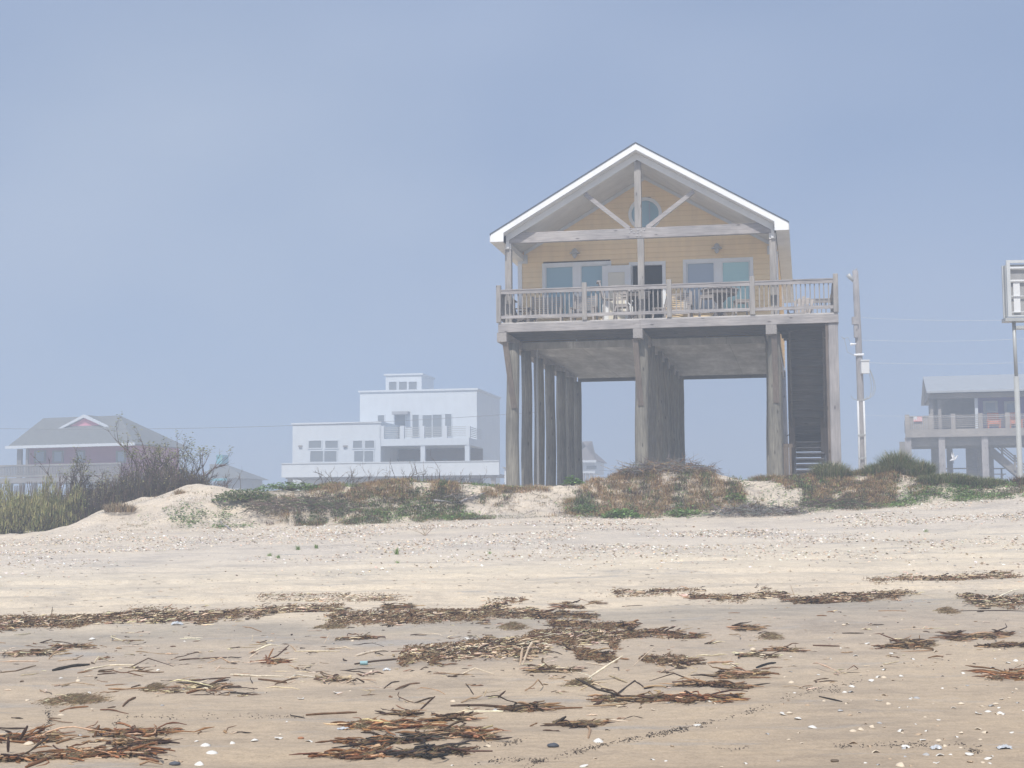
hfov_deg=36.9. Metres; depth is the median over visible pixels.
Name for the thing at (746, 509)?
dead brush
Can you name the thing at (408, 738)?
wrack clump
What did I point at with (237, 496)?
leafy bush
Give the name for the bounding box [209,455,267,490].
teal house
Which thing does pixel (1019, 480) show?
grass clump
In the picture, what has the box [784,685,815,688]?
reed stalk
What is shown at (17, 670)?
reed stalk
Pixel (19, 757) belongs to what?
wrack clump
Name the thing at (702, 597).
wrack clump
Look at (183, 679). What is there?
reed stalk
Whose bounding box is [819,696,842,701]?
reed stalk
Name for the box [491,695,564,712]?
wrack clump
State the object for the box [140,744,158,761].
reed stalk
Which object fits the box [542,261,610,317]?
window
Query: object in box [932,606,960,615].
wrack clump
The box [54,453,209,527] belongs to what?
thicket undergrowth
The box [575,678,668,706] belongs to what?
wrack clump
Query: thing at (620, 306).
bar chair
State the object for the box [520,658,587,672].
wrack clump
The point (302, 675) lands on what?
reed stalk
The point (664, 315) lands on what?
bar chair
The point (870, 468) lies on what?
grass clump
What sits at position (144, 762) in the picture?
reed stalk
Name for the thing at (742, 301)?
bar stool
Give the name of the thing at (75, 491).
feathery bush
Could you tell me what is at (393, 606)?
wrack clump
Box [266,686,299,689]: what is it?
reed stalk
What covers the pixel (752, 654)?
wrack clump
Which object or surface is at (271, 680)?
reed stalk
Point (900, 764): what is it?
shell
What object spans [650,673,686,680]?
reed stalk
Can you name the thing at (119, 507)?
grass clump
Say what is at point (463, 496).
dead brush
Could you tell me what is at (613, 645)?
wrack litter
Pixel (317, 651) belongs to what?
reed stalk
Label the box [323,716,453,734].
wrack clump
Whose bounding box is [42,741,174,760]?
wrack clump
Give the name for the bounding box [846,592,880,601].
wrack clump
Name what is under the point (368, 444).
window
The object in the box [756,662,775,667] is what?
reed stalk
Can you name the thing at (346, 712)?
reed stalk
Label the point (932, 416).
power line
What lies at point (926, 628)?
reed stalk
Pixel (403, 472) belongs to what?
bare shrub
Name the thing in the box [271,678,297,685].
reed stalk
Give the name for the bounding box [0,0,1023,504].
sky
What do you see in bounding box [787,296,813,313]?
adirondack chair
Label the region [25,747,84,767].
reed stalk
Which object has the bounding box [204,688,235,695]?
reed stalk
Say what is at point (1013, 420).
deck chair
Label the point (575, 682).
wrack clump
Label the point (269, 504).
dead brush
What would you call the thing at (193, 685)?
wrack clump
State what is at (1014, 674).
wrack clump
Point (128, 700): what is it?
reed stalk
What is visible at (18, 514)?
feathery bush
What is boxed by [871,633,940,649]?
wrack clump
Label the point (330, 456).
window
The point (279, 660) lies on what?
wrack clump
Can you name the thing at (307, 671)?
reed stalk
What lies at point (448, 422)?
window
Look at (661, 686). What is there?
reed stalk
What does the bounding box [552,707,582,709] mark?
reed stalk
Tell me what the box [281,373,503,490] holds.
white house
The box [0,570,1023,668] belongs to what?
wrack lines
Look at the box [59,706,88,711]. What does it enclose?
reed stalk
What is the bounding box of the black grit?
[42,681,981,767]
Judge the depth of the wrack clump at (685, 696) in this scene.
13.45 m
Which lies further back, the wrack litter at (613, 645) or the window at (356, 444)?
the window at (356, 444)
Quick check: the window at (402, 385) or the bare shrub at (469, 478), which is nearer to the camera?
the bare shrub at (469, 478)
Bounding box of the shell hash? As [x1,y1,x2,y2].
[0,490,1023,577]
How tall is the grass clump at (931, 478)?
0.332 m
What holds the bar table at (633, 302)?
on the stilt house at (635, 216)
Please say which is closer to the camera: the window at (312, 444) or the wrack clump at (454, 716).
the wrack clump at (454, 716)
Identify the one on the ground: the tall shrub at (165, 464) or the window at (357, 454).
the tall shrub at (165, 464)
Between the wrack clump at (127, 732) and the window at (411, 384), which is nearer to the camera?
the wrack clump at (127, 732)
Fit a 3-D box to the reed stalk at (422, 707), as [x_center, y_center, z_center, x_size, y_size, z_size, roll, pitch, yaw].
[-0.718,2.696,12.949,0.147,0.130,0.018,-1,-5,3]
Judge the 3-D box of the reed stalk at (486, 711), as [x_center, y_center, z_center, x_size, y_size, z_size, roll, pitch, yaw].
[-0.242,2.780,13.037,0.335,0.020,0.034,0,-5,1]
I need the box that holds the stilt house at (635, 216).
[490,142,840,485]
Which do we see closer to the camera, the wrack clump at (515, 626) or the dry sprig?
the wrack clump at (515, 626)
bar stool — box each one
[698,294,715,316]
[732,299,749,315]
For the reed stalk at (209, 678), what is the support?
on the ground
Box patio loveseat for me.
[530,296,563,321]
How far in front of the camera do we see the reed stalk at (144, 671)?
15.68 m
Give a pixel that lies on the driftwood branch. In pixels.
(466, 499)
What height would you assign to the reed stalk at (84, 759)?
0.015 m
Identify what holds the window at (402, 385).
in the white house at (454, 446)
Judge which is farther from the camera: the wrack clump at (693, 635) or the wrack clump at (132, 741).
the wrack clump at (693, 635)
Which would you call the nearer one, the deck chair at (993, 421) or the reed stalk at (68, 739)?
the reed stalk at (68, 739)
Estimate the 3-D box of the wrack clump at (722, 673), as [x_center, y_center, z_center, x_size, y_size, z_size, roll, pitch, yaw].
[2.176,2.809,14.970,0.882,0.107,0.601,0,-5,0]
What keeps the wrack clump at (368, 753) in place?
on the ground
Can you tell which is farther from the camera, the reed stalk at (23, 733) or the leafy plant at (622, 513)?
the leafy plant at (622, 513)
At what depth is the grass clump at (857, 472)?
39.50 m
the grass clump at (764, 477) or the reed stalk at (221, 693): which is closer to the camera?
the reed stalk at (221, 693)
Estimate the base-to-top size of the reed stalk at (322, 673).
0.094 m
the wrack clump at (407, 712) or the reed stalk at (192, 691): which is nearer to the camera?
the wrack clump at (407, 712)
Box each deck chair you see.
[987,413,1001,427]
[1010,412,1022,427]
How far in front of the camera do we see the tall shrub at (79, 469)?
42.75 m
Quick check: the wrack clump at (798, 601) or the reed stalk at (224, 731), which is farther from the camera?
the wrack clump at (798, 601)
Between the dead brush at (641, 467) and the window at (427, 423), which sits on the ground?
the dead brush at (641, 467)
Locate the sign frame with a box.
[1001,260,1023,477]
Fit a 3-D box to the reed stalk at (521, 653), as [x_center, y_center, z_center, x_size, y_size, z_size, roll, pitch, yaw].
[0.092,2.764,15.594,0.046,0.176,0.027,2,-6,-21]
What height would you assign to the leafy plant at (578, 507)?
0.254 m
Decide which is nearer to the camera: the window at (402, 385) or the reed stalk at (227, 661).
the reed stalk at (227, 661)
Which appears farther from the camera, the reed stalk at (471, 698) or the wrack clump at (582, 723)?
the reed stalk at (471, 698)
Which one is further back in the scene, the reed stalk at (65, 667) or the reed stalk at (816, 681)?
the reed stalk at (65, 667)
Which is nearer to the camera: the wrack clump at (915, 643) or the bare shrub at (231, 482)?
the wrack clump at (915, 643)
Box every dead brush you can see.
[238,488,375,517]
[429,486,488,501]
[599,453,726,481]
[695,493,814,517]
[790,489,894,509]
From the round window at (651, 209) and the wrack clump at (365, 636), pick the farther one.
the round window at (651, 209)
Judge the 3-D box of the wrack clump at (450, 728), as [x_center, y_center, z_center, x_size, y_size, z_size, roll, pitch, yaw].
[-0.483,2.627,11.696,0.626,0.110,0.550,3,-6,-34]
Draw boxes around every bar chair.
[596,280,617,319]
[613,285,630,318]
[651,292,666,317]
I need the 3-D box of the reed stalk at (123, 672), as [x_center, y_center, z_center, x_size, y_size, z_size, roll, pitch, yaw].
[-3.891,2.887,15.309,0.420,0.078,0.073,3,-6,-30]
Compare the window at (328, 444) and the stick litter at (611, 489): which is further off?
the window at (328, 444)
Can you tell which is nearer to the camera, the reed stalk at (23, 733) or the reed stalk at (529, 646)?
the reed stalk at (23, 733)
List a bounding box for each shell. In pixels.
[23,741,34,744]
[194,761,203,765]
[206,750,217,753]
[593,738,602,742]
[895,762,904,766]
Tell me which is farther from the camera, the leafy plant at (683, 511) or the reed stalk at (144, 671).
the leafy plant at (683, 511)
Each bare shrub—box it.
[214,470,242,488]
[295,466,359,484]
[350,462,379,486]
[382,460,426,478]
[414,458,464,482]
[445,467,487,483]
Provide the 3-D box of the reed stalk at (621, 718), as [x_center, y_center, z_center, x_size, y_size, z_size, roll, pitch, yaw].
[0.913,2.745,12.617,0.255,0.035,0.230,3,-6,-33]
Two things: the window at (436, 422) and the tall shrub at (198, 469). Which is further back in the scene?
the window at (436, 422)
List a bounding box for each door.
[394,415,405,438]
[602,265,630,319]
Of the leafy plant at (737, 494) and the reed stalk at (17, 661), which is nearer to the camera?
the reed stalk at (17, 661)
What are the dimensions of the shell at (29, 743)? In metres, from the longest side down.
0.088 x 0.058 x 0.025 m
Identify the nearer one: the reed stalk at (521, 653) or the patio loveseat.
the reed stalk at (521, 653)
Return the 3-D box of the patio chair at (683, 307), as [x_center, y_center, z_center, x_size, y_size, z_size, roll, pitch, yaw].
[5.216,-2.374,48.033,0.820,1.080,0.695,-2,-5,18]
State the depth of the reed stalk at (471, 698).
13.71 m
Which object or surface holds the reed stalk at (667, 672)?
on the ground
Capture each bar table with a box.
[620,290,650,318]
[701,287,738,315]
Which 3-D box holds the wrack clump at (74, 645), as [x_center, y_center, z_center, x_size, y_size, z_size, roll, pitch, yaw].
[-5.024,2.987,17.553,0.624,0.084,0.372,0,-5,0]
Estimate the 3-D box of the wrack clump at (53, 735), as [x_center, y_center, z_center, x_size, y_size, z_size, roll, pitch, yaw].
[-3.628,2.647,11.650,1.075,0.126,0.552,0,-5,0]
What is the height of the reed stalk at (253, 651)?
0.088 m
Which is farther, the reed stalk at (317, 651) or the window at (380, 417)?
the window at (380, 417)
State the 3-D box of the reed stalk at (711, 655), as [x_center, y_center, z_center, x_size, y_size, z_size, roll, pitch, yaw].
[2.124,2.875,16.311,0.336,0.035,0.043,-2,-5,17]
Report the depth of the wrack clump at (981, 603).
20.79 m
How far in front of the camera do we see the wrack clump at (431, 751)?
10.75 m
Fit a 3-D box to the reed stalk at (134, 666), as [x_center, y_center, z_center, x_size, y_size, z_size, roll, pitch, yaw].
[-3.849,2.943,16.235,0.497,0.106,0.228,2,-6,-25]
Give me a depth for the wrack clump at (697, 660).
15.76 m
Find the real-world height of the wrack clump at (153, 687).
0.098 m
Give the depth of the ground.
18.46 m
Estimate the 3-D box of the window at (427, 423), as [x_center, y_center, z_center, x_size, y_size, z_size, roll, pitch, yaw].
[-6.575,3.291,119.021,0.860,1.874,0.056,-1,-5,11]
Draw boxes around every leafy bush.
[211,488,276,501]
[254,481,321,490]
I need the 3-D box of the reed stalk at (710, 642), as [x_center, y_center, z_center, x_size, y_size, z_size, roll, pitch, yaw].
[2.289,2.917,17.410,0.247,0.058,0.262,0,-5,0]
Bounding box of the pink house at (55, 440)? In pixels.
[0,414,188,499]
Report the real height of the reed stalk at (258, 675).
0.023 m
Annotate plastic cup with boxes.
[360,661,367,664]
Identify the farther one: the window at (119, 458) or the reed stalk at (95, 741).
the window at (119, 458)
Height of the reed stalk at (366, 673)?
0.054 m
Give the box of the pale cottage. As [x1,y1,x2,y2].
[582,441,605,481]
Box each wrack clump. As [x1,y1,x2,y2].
[0,647,68,656]
[0,724,99,742]
[0,737,63,766]
[30,691,116,706]
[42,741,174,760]
[47,641,97,649]
[89,722,212,737]
[95,736,182,748]
[139,682,169,693]
[159,679,254,693]
[250,655,291,664]
[289,742,392,759]
[311,623,355,628]
[313,674,353,681]
[315,735,394,746]
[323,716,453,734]
[332,731,453,747]
[335,633,385,639]
[373,602,425,608]
[375,705,424,716]
[385,740,492,758]
[399,720,485,735]
[417,711,484,721]
[441,725,511,740]
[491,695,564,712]
[495,621,532,630]
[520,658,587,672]
[540,718,613,728]
[549,598,606,608]
[560,677,604,686]
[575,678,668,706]
[646,690,750,703]
[649,655,733,664]
[657,632,710,638]
[660,677,769,689]
[683,594,730,602]
[690,664,779,678]
[727,621,768,630]
[731,649,782,658]
[756,631,783,639]
[757,643,809,651]
[780,597,818,603]
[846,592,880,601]
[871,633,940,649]
[930,624,1015,641]
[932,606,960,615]
[963,589,1020,607]
[963,664,1023,681]
[974,640,1023,647]
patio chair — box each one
[570,294,597,320]
[664,291,692,316]
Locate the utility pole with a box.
[842,268,875,469]
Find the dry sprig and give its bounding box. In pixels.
[404,516,439,535]
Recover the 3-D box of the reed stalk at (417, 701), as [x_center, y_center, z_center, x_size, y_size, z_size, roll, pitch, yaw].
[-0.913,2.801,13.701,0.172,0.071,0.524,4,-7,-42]
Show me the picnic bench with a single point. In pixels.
(1001, 475)
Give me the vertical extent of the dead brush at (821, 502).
0.933 m
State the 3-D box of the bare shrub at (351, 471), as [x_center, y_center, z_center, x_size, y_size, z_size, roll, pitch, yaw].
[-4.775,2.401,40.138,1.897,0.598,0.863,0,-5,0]
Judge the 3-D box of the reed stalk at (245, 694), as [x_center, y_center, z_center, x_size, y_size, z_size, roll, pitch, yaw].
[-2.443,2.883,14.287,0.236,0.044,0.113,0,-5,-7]
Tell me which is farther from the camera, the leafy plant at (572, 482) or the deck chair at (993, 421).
the deck chair at (993, 421)
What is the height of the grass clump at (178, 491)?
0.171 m
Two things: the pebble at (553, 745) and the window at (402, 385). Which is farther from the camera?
the window at (402, 385)
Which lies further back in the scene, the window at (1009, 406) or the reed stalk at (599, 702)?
the window at (1009, 406)
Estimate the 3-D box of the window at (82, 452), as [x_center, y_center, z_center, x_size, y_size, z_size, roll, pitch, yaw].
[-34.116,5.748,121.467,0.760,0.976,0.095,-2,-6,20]
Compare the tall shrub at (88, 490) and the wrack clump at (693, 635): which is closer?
the wrack clump at (693, 635)
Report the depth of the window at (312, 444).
115.38 m
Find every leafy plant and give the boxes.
[562,475,584,485]
[569,504,597,512]
[600,508,642,518]
[664,508,699,514]
[723,493,746,499]
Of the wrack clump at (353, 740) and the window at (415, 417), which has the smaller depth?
the wrack clump at (353, 740)
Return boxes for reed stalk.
[0,660,34,661]
[0,665,35,672]
[0,727,23,728]
[6,737,9,751]
[18,725,27,740]
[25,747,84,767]
[48,717,72,722]
[52,664,89,670]
[52,682,92,684]
[56,735,89,743]
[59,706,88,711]
[68,757,106,764]
[81,738,103,743]
[84,664,132,670]
[85,721,102,731]
[92,706,127,713]
[94,725,99,736]
[103,670,142,676]
[108,687,146,689]
[111,635,140,642]
[122,697,135,706]
[124,658,171,668]
[129,670,163,672]
[136,651,172,653]
[139,760,162,764]
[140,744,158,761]
[160,677,201,680]
[179,657,225,660]
[186,677,225,693]
[189,677,230,680]
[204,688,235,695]
[208,657,237,663]
[223,730,251,733]
[230,674,283,676]
[237,692,261,696]
[249,644,279,652]
[258,678,286,682]
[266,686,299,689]
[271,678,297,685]
[277,671,330,672]
[289,674,314,678]
[294,650,340,651]
[306,711,356,715]
[320,671,348,682]
[342,670,384,674]
[354,658,415,664]
[355,649,383,655]
[356,671,377,675]
[395,682,419,689]
[397,692,432,703]
[420,696,434,709]
[428,671,472,674]
[451,704,497,706]
[461,695,481,702]
[462,668,494,674]
[464,704,488,709]
[464,710,502,711]
[519,648,522,664]
[522,641,532,664]
[525,679,542,690]
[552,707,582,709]
[588,656,622,678]
[593,694,612,704]
[606,716,641,721]
[609,675,627,682]
[616,680,669,696]
[643,683,687,687]
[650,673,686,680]
[656,666,677,673]
[696,653,727,655]
[704,639,723,643]
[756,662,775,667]
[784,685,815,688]
[812,662,859,674]
[814,678,833,682]
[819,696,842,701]
[900,627,946,629]
[901,650,930,651]
[962,610,1018,610]
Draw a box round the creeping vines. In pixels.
[138,471,1023,528]
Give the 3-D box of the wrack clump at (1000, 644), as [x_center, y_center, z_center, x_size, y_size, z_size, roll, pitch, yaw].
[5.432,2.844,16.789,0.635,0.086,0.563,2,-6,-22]
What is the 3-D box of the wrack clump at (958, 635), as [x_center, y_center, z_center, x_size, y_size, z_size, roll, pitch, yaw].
[5.285,2.860,17.653,1.138,0.158,0.995,0,-5,0]
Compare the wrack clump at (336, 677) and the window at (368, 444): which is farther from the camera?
the window at (368, 444)
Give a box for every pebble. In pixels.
[169,761,180,765]
[547,743,558,747]
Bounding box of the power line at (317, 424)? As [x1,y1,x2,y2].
[0,412,533,428]
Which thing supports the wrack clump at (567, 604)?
on the ground
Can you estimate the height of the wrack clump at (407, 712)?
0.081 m
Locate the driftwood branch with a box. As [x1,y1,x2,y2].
[459,492,484,503]
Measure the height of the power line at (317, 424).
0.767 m
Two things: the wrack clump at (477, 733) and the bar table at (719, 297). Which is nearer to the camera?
the wrack clump at (477, 733)
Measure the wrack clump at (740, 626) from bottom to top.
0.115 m
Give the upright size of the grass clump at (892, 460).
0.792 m
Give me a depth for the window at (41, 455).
122.76 m
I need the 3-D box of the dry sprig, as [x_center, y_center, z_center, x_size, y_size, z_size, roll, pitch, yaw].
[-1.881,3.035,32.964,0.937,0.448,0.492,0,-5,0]
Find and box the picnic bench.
[989,468,1005,479]
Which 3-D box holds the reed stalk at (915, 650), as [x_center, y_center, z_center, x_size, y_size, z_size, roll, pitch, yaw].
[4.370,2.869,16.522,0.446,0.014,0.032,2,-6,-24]
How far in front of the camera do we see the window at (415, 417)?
119.20 m
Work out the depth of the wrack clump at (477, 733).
11.45 m
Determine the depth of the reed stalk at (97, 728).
11.74 m
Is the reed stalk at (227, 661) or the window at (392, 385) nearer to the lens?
the reed stalk at (227, 661)
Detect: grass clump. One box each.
[101,501,139,511]
[170,488,185,494]
[749,474,786,480]
[806,460,854,478]
[849,468,866,475]
[859,460,892,474]
[871,448,921,473]
[895,458,940,476]
[917,472,977,483]
[955,475,1006,485]
[1005,474,1023,485]
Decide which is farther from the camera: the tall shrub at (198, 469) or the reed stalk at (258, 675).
the tall shrub at (198, 469)
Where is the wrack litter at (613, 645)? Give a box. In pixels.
[0,522,1023,670]
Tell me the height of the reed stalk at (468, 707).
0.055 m
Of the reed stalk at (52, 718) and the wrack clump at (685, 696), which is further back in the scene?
the wrack clump at (685, 696)
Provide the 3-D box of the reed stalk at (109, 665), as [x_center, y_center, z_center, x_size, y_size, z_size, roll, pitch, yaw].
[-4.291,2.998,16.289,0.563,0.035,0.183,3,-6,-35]
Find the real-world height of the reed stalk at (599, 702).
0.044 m
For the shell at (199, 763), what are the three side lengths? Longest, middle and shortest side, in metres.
0.088 x 0.058 x 0.026 m
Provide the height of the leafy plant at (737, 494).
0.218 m
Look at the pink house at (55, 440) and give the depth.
121.26 m
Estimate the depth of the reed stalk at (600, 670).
14.79 m
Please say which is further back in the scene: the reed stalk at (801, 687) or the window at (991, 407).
the window at (991, 407)
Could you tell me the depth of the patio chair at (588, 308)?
48.77 m
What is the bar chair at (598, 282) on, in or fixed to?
on the stilt house at (635, 216)
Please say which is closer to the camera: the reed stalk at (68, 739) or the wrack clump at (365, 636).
the reed stalk at (68, 739)
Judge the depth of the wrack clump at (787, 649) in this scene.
16.76 m
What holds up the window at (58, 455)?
in the pink house at (55, 440)
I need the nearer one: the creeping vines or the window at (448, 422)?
the creeping vines
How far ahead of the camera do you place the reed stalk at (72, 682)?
14.94 m
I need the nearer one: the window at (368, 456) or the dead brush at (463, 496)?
the dead brush at (463, 496)
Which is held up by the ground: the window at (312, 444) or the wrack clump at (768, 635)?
the wrack clump at (768, 635)
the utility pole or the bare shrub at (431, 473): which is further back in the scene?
the utility pole
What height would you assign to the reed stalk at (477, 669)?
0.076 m
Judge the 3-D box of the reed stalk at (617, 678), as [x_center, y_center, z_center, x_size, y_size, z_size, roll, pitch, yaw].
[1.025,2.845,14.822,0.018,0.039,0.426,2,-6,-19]
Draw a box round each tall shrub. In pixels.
[34,446,102,499]
[75,468,116,493]
[96,414,194,491]
[116,451,179,483]
[133,449,205,487]
[145,436,232,484]
[188,467,232,486]
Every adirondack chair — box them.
[513,307,538,321]
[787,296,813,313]
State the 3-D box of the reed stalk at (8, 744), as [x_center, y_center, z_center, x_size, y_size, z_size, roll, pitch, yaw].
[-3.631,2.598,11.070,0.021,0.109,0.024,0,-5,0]
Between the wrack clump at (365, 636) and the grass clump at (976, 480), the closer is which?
the wrack clump at (365, 636)
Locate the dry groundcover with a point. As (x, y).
(879, 484)
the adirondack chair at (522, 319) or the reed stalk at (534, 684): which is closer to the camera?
the reed stalk at (534, 684)
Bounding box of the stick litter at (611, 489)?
[236,465,944,526]
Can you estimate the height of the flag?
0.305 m
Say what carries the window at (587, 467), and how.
in the pale cottage
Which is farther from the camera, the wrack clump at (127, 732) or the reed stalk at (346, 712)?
the reed stalk at (346, 712)
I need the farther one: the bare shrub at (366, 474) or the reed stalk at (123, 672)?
the bare shrub at (366, 474)
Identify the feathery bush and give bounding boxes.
[0,476,52,533]
[10,473,77,531]
[51,481,92,529]
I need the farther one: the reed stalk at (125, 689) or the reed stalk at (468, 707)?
the reed stalk at (125, 689)
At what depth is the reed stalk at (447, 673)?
15.19 m
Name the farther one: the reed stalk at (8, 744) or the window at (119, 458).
the window at (119, 458)
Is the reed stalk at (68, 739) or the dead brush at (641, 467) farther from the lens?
the dead brush at (641, 467)
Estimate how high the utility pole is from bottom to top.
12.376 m
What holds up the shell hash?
on the ground
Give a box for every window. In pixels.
[34,450,45,462]
[52,450,63,462]
[76,450,84,462]
[116,450,125,462]
[308,440,321,448]
[309,450,323,462]
[323,450,337,462]
[324,440,338,448]
[352,440,362,448]
[353,450,363,461]
[363,450,373,461]
[364,440,374,448]
[377,414,384,420]
[388,381,397,389]
[398,381,407,389]
[408,381,417,389]
[412,414,419,435]
[422,414,431,437]
[432,414,442,437]
[444,413,452,436]
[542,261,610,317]
[586,466,596,468]
[628,197,661,227]
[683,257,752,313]
[983,401,997,421]
[1004,401,1015,426]
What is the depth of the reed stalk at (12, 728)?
12.05 m
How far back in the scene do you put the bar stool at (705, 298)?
46.63 m
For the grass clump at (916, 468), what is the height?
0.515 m
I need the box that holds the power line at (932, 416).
[868,415,1014,416]
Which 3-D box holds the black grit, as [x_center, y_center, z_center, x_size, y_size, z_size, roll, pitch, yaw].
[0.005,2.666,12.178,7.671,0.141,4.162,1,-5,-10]
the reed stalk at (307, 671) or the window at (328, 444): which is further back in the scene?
the window at (328, 444)
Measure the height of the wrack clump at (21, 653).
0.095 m
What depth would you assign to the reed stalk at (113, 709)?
13.14 m
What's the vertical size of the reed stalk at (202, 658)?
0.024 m
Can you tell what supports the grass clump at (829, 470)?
on the ground
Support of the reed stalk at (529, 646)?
on the ground
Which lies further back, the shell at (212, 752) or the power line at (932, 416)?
the power line at (932, 416)
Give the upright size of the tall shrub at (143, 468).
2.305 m
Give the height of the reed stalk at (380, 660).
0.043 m
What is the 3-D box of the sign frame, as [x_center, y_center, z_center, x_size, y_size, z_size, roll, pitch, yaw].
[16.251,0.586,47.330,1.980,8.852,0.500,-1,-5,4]
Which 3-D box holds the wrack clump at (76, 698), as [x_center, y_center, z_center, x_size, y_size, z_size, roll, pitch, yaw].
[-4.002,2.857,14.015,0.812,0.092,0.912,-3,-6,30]
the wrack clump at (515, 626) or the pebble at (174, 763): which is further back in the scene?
the wrack clump at (515, 626)
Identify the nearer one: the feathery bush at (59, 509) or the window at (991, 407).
the feathery bush at (59, 509)
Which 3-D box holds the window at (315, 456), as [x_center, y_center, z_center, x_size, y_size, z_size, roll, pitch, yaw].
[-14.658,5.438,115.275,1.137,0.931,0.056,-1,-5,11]
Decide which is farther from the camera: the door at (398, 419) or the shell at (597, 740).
the door at (398, 419)
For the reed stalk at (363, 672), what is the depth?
15.34 m
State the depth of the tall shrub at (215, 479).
43.90 m
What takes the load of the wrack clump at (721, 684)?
on the ground
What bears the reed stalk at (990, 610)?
on the ground
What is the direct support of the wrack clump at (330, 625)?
on the ground
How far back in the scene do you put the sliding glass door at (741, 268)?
48.63 m
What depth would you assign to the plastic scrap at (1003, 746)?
10.81 m
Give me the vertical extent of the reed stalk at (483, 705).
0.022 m
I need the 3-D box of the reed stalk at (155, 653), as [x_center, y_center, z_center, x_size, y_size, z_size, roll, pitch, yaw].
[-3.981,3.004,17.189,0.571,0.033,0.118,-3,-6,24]
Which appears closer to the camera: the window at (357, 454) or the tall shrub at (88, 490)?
the tall shrub at (88, 490)
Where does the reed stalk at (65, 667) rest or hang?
on the ground
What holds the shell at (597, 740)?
on the ground
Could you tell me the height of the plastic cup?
0.049 m
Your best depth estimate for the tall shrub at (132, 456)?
42.80 m
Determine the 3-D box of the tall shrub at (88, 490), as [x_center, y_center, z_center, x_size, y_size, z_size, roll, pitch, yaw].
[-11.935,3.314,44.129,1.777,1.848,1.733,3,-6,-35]
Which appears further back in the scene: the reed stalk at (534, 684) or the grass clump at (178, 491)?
the grass clump at (178, 491)
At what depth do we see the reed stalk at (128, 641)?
18.00 m
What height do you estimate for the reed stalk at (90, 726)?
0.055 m
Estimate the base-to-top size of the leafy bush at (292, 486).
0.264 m
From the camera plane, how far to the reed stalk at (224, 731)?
11.92 m
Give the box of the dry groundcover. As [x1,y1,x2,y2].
[101,466,1023,532]
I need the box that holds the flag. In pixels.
[913,417,921,420]
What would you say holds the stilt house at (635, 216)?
on the ground
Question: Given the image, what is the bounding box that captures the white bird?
[950,452,957,462]
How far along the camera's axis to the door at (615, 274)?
49.05 m
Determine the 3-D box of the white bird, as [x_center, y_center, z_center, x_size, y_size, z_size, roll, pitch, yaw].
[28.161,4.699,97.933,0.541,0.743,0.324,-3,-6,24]
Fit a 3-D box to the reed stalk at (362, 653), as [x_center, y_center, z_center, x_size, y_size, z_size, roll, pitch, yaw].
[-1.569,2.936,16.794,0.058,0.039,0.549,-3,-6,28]
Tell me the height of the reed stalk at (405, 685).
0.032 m
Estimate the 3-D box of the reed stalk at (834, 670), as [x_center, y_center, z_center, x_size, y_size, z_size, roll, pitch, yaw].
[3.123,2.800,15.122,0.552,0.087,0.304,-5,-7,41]
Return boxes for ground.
[0,471,1023,767]

